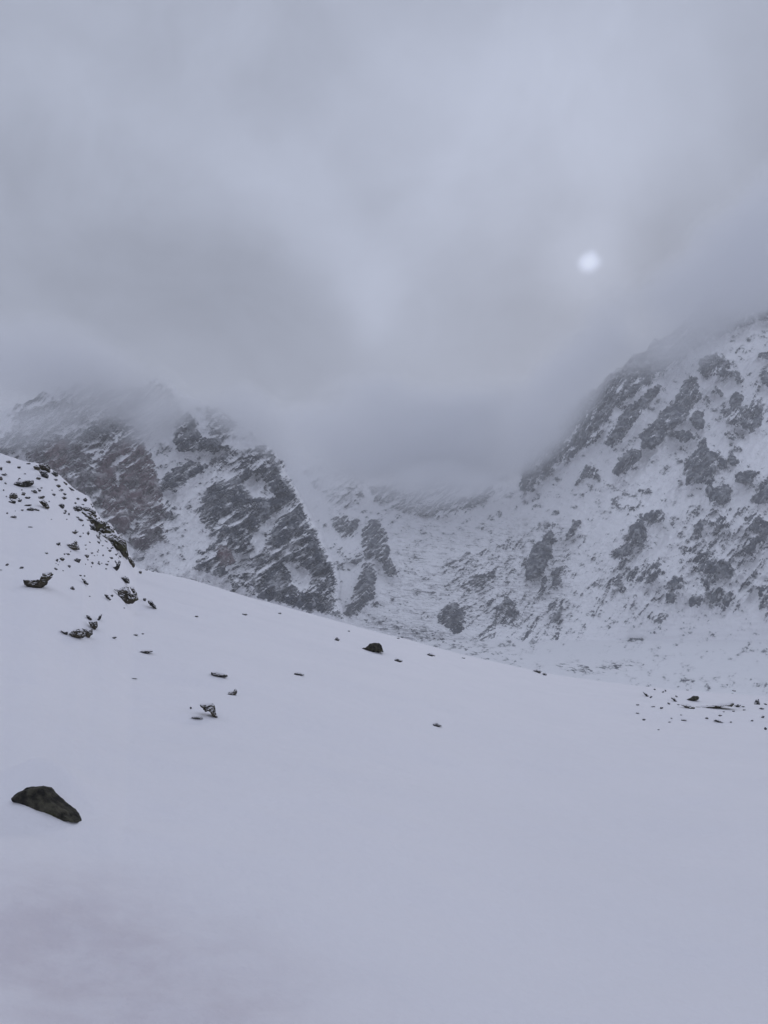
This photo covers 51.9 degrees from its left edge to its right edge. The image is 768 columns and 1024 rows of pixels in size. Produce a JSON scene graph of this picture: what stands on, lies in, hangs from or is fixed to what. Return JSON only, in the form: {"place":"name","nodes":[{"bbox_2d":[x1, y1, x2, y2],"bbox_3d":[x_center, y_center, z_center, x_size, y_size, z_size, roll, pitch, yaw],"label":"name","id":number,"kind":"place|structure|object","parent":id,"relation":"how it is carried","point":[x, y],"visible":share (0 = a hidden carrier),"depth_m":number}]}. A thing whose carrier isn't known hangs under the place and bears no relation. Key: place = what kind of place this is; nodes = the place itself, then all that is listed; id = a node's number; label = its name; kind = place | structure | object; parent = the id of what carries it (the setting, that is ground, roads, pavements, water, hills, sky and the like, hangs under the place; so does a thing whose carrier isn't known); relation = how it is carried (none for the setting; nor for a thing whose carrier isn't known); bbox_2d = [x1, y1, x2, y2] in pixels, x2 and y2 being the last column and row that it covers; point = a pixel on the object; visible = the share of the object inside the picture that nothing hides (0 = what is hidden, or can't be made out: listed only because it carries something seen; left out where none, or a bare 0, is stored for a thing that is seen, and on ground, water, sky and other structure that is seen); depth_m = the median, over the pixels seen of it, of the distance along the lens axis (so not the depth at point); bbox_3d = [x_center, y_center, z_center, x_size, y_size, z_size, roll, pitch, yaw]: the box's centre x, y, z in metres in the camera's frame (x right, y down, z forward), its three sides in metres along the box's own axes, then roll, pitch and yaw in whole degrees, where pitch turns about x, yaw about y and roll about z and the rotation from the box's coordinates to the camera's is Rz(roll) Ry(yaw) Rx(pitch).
{"place":"outdoors","nodes":[
{"label":"outdoors","id":0,"kind":"place"},
{"bbox_2d":[0,378,350,624],"bbox_3d":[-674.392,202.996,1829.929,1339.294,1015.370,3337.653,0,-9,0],"label":"mountain","id":1,"kind":"structure","parent":0,"point":[168,478],"depth_m":1143.91},
{"bbox_2d":[0,453,767,1023],"bbox_3d":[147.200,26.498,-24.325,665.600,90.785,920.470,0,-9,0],"label":"ground","id":2,"kind":"structure","parent":0,"point":[342,831],"depth_m":6.77},
{"bbox_2d":[9,493,17,498],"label":"rock","id":3,"kind":"object","parent":2,"relation":"on","point":[13,495],"visible":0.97,"depth_m":35.91},
{"bbox_2d":[13,480,33,486],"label":"rock","id":4,"kind":"object","parent":2,"relation":"on","point":[24,483],"visible":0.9,"depth_m":42.51},
{"bbox_2d":[23,572,52,587],"bbox_3d":[-6.562,1.306,14.966,0.500,0.348,0.416,0,-9,0],"label":"rock","id":5,"kind":"object","parent":2,"relation":"on","point":[45,578],"visible":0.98,"depth_m":14.84},
{"bbox_2d":[39,470,48,477],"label":"rock","id":6,"kind":"object","parent":2,"relation":"on","point":[43,473],"visible":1,"depth_m":49.02},
{"bbox_2d":[39,500,49,508],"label":"rock","id":7,"kind":"object","parent":2,"relation":"on","point":[44,503],"visible":1,"depth_m":35.64},
{"bbox_2d":[39,463,50,472],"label":"rock","id":8,"kind":"object","parent":2,"relation":"on","point":[44,467],"visible":0.94,"depth_m":51.89},
{"bbox_2d":[11,786,81,822],"bbox_3d":[-2.285,1.983,5.379,0.482,0.225,0.281,0,-9,0],"label":"boulder","id":9,"kind":"object","parent":2,"relation":"on","point":[49,800],"visible":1,"depth_m":5.29},
{"bbox_2d":[67,540,79,549],"bbox_3d":[-11.648,1.257,29.603,0.458,0.401,0.363,0,-9,0],"label":"rock","id":10,"kind":"object","parent":2,"relation":"on","point":[74,545],"visible":0.98,"depth_m":29.49},
{"bbox_2d":[69,628,84,637],"bbox_3d":[-4.951,1.958,12.723,0.238,0.169,0.193,0,-9,0],"label":"rock","id":11,"kind":"object","parent":2,"relation":"on","point":[78,633],"visible":1,"depth_m":12.66},
{"bbox_2d":[73,505,81,510],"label":"rock","id":12,"kind":"object","parent":2,"relation":"on","point":[78,507],"visible":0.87,"depth_m":46.30},
{"bbox_2d":[82,628,92,637],"bbox_3d":[-4.910,2.002,13.052,0.182,0.174,0.167,0,-9,0],"label":"rock","id":13,"kind":"object","parent":2,"relation":"on","point":[88,633],"visible":0.92,"depth_m":12.99},
{"bbox_2d":[82,507,96,517],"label":"rock","id":14,"kind":"object","parent":2,"relation":"on","point":[92,511],"visible":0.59,"depth_m":49.26},
{"bbox_2d":[88,620,97,629],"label":"rock","id":15,"kind":"object","parent":2,"relation":"on","point":[93,624],"visible":1,"depth_m":13.59},
{"bbox_2d":[82,511,105,531],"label":"rock","id":16,"kind":"object","parent":2,"relation":"on","point":[98,525],"visible":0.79,"depth_m":47.32},
{"bbox_2d":[100,524,114,533],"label":"rock","id":17,"kind":"object","parent":2,"relation":"on","point":[108,529],"visible":0.48,"depth_m":52.46},
{"bbox_2d":[101,533,126,551],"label":"rock","id":18,"kind":"object","parent":2,"relation":"on","point":[118,541],"visible":0.81,"depth_m":51.49},
{"bbox_2d":[113,560,120,570],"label":"rock","id":19,"kind":"object","parent":2,"relation":"on","point":[116,567],"visible":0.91,"depth_m":32.62},
{"bbox_2d":[119,549,128,557],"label":"rock","id":20,"kind":"object","parent":2,"relation":"on","point":[125,554],"visible":0.46,"depth_m":53.54},
{"bbox_2d":[121,576,129,583],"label":"rock","id":21,"kind":"object","parent":2,"relation":"on","point":[125,579],"visible":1,"depth_m":32.12},
{"bbox_2d":[114,586,138,603],"bbox_3d":[-9.179,2.969,28.098,0.834,0.628,0.667,0,-9,0],"label":"rock","id":22,"kind":"object","parent":2,"relation":"on","point":[126,595],"visible":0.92,"depth_m":27.86},
{"bbox_2d":[128,556,134,567],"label":"rock","id":23,"kind":"object","parent":2,"relation":"on","point":[131,561],"visible":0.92,"depth_m":58.65},
{"bbox_2d":[139,650,152,653],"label":"rock","id":24,"kind":"object","parent":2,"relation":"on","point":[146,651],"visible":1,"depth_m":13.95},
{"bbox_2d":[148,600,156,608],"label":"rock","id":25,"kind":"object","parent":2,"relation":"on","point":[151,603],"visible":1,"depth_m":30.80},
{"bbox_2d":[191,716,202,718],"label":"rock","id":26,"kind":"object","parent":2,"relation":"on","point":[197,717],"visible":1,"depth_m":10.32},
{"bbox_2d":[200,703,217,717],"bbox_3d":[-2.344,2.658,10.570,0.237,0.197,0.197,0,-9,0],"label":"rock","id":27,"kind":"object","parent":2,"relation":"on","point":[210,707],"visible":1,"depth_m":10.51},
{"bbox_2d":[211,672,226,676],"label":"rock","id":28,"kind":"object","parent":2,"relation":"on","point":[218,674],"visible":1,"depth_m":13.41},
{"bbox_2d":[228,689,236,694],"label":"rock","id":29,"kind":"object","parent":2,"relation":"on","point":[234,692],"visible":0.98,"depth_m":12.42},
{"bbox_2d":[362,643,382,651],"bbox_3d":[-0.572,6.848,39.800,1.094,0.489,0.848,0,-9,0],"label":"rock","id":30,"kind":"object","parent":2,"relation":"on","point":[374,647],"visible":1,"depth_m":39.48},
{"bbox_2d":[680,704,694,708],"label":"rock","id":31,"kind":"object","parent":2,"relation":"on","point":[688,706],"visible":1,"depth_m":48.24},
{"bbox_2d":[687,696,698,700],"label":"rock","id":32,"kind":"object","parent":2,"relation":"on","point":[694,698],"visible":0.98,"depth_m":64.31},
{"bbox_2d":[697,702,733,708],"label":"rock","id":33,"kind":"object","parent":2,"relation":"on","point":[730,704],"visible":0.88,"depth_m":49.30},
{"bbox_2d":[0,0,767,466],"label":"sky","id":34,"kind":"structure","parent":0,"point":[347,223]},
{"bbox_2d":[287,440,544,651],"bbox_3d":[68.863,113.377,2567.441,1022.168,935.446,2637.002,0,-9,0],"label":"mountain","id":35,"kind":"structure","parent":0,"point":[419,539],"depth_m":1964.34},
{"bbox_2d":[433,644,767,695],"bbox_3d":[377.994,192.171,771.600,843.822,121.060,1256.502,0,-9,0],"label":"valley floor","id":36,"kind":"structure","parent":0,"point":[700,667],"depth_m":957.94},
{"bbox_2d":[512,262,767,651],"bbox_3d":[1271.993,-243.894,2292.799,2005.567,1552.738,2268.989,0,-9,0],"label":"mountain","id":37,"kind":"structure","parent":0,"point":[640,515],"depth_m":1710.08}
]}

